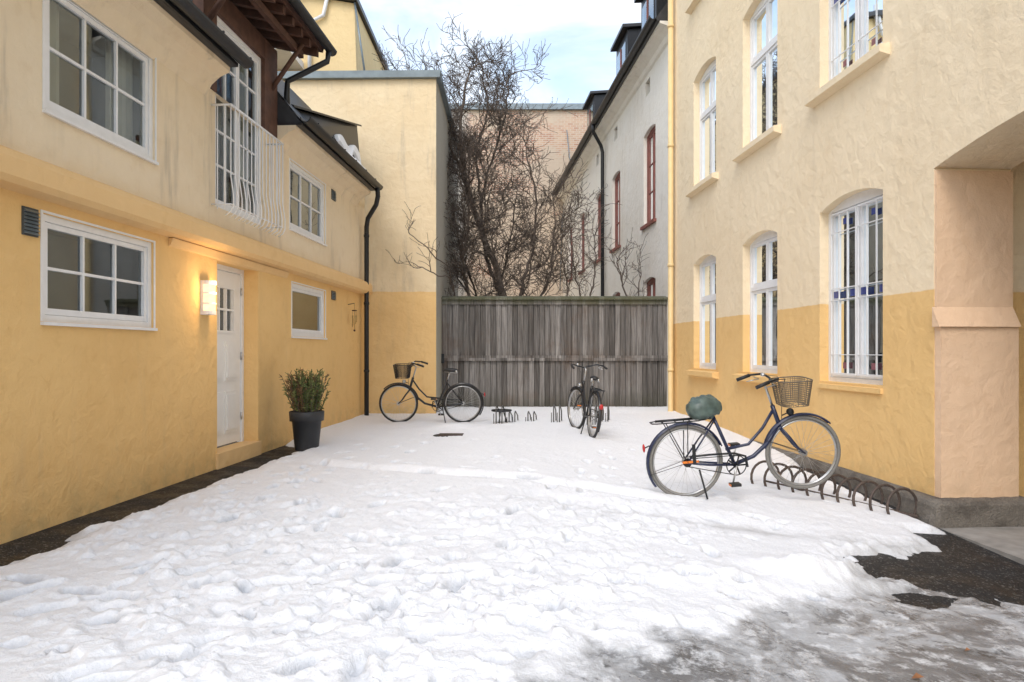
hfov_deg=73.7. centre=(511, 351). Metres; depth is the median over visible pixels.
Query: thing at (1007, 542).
passage floor
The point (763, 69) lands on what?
window
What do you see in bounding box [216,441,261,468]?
door step
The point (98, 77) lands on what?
window
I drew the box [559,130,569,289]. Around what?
cable
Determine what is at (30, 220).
wall vents
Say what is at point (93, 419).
walls
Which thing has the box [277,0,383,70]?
walls
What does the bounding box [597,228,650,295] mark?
bare shrub
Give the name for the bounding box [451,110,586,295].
walls
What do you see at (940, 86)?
walls
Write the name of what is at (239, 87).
french door
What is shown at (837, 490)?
bicycle rack
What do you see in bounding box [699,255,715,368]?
window
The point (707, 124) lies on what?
window
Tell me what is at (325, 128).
roof
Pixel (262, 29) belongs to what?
dormer
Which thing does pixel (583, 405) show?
bicycle
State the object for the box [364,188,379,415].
downpipe
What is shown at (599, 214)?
window
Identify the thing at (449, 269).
bare shrub
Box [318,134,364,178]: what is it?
roof snow
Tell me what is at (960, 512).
plinth
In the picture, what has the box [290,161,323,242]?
window
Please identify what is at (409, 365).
bicycle
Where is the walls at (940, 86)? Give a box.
[673,0,1023,495]
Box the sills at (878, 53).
[685,0,889,393]
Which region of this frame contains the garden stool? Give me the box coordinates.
[491,409,511,422]
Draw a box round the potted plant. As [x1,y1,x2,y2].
[280,368,330,450]
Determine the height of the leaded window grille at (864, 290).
1.878 m
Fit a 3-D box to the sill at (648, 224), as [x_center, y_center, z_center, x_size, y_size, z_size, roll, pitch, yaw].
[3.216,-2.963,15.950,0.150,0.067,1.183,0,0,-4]
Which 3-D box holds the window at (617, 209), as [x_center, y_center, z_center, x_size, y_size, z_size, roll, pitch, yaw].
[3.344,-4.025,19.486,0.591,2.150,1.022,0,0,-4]
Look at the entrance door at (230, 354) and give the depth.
8.29 m
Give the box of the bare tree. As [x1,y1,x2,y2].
[372,12,619,295]
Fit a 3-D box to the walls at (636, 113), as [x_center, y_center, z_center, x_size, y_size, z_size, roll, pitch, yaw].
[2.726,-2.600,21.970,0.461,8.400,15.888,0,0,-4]
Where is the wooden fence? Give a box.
[441,296,667,406]
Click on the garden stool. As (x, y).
(503, 410)
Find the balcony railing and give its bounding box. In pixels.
[211,103,285,236]
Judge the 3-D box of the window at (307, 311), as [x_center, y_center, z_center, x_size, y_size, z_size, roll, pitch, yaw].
[-3.401,-0.600,10.429,0.590,0.760,1.423,0,0,4]
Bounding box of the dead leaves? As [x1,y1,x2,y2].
[912,647,969,677]
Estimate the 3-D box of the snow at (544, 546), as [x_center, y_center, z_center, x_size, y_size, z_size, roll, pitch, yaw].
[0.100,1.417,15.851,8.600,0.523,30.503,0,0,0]
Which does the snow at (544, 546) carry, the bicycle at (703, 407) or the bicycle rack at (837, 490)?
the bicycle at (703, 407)
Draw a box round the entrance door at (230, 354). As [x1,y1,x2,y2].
[217,264,243,446]
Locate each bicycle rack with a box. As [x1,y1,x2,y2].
[493,404,609,424]
[750,460,917,517]
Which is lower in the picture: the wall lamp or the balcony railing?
the wall lamp
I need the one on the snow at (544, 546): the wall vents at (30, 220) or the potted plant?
the potted plant
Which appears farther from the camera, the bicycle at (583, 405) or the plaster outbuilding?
the plaster outbuilding
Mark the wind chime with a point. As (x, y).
(355, 319)
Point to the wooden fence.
(515, 351)
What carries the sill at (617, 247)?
attached to the walls at (636, 113)
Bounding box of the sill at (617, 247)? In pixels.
[609,245,620,252]
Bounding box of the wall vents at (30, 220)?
[21,189,336,299]
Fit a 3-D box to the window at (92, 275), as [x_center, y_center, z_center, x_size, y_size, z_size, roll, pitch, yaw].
[-3.692,-0.615,5.679,0.590,0.790,1.383,0,0,4]
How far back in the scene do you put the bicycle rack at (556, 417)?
11.87 m
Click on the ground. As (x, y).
(957, 566)
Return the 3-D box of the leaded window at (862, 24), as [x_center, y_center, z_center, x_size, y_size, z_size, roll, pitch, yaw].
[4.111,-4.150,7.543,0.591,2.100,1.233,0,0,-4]
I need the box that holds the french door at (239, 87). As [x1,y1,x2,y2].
[215,16,260,224]
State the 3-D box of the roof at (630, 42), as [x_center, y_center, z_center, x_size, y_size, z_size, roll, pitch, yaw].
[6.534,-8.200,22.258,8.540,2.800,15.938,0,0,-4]
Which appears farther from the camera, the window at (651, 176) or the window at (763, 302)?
the window at (651, 176)
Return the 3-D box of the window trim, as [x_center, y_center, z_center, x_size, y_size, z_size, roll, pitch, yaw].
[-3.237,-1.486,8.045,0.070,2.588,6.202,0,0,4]
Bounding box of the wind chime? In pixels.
[348,303,356,331]
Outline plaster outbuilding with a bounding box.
[277,70,459,413]
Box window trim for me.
[40,0,326,339]
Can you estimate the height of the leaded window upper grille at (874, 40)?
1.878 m
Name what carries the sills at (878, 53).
attached to the walls at (940, 86)
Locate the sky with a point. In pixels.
(581, 34)
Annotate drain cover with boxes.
[433,433,463,436]
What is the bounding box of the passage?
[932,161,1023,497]
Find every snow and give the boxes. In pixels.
[0,406,1023,681]
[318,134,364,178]
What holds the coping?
on the walls at (560, 122)
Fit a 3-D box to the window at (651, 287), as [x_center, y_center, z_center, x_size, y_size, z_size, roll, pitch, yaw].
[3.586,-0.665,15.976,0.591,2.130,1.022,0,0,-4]
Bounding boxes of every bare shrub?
[385,201,459,295]
[532,188,620,295]
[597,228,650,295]
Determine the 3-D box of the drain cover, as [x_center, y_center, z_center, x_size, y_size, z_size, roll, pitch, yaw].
[-0.900,1.250,10.050,0.540,0.060,0.540,0,0,0]
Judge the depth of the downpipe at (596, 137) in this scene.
20.85 m
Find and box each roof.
[170,0,382,189]
[337,0,388,69]
[552,0,667,195]
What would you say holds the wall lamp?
attached to the walls at (93, 419)
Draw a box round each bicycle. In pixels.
[379,361,484,422]
[567,363,607,437]
[642,373,840,498]
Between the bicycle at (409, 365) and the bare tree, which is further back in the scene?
the bare tree
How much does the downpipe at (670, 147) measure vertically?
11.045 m
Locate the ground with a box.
[0,441,1023,609]
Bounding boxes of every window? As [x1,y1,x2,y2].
[43,214,150,327]
[45,0,152,158]
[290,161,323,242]
[292,283,323,337]
[582,213,584,268]
[598,194,600,258]
[615,172,619,246]
[647,125,655,221]
[647,277,655,295]
[699,59,715,181]
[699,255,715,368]
[750,0,776,141]
[750,230,776,373]
[829,0,882,80]
[829,188,882,384]
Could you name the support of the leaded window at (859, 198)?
attached to the walls at (940, 86)
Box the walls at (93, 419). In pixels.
[0,0,374,544]
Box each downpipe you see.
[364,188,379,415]
[591,124,603,295]
[667,0,673,411]
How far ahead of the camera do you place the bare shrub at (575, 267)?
16.15 m
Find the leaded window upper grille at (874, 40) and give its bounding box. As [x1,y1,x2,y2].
[831,0,882,78]
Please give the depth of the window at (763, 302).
9.97 m
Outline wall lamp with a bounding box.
[200,280,215,314]
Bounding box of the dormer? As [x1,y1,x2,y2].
[192,0,336,137]
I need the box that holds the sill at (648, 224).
[640,218,656,230]
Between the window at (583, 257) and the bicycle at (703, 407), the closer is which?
the bicycle at (703, 407)
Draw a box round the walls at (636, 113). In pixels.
[557,21,667,406]
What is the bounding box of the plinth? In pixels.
[755,441,1023,527]
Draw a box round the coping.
[450,103,586,109]
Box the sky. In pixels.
[359,0,640,102]
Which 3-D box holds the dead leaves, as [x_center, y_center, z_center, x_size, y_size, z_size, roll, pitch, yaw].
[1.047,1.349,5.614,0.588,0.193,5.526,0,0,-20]
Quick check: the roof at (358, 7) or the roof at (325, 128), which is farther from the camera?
the roof at (358, 7)
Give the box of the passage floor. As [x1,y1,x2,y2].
[940,526,1023,564]
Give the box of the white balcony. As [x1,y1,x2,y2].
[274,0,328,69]
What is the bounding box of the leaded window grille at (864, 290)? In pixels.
[831,196,882,377]

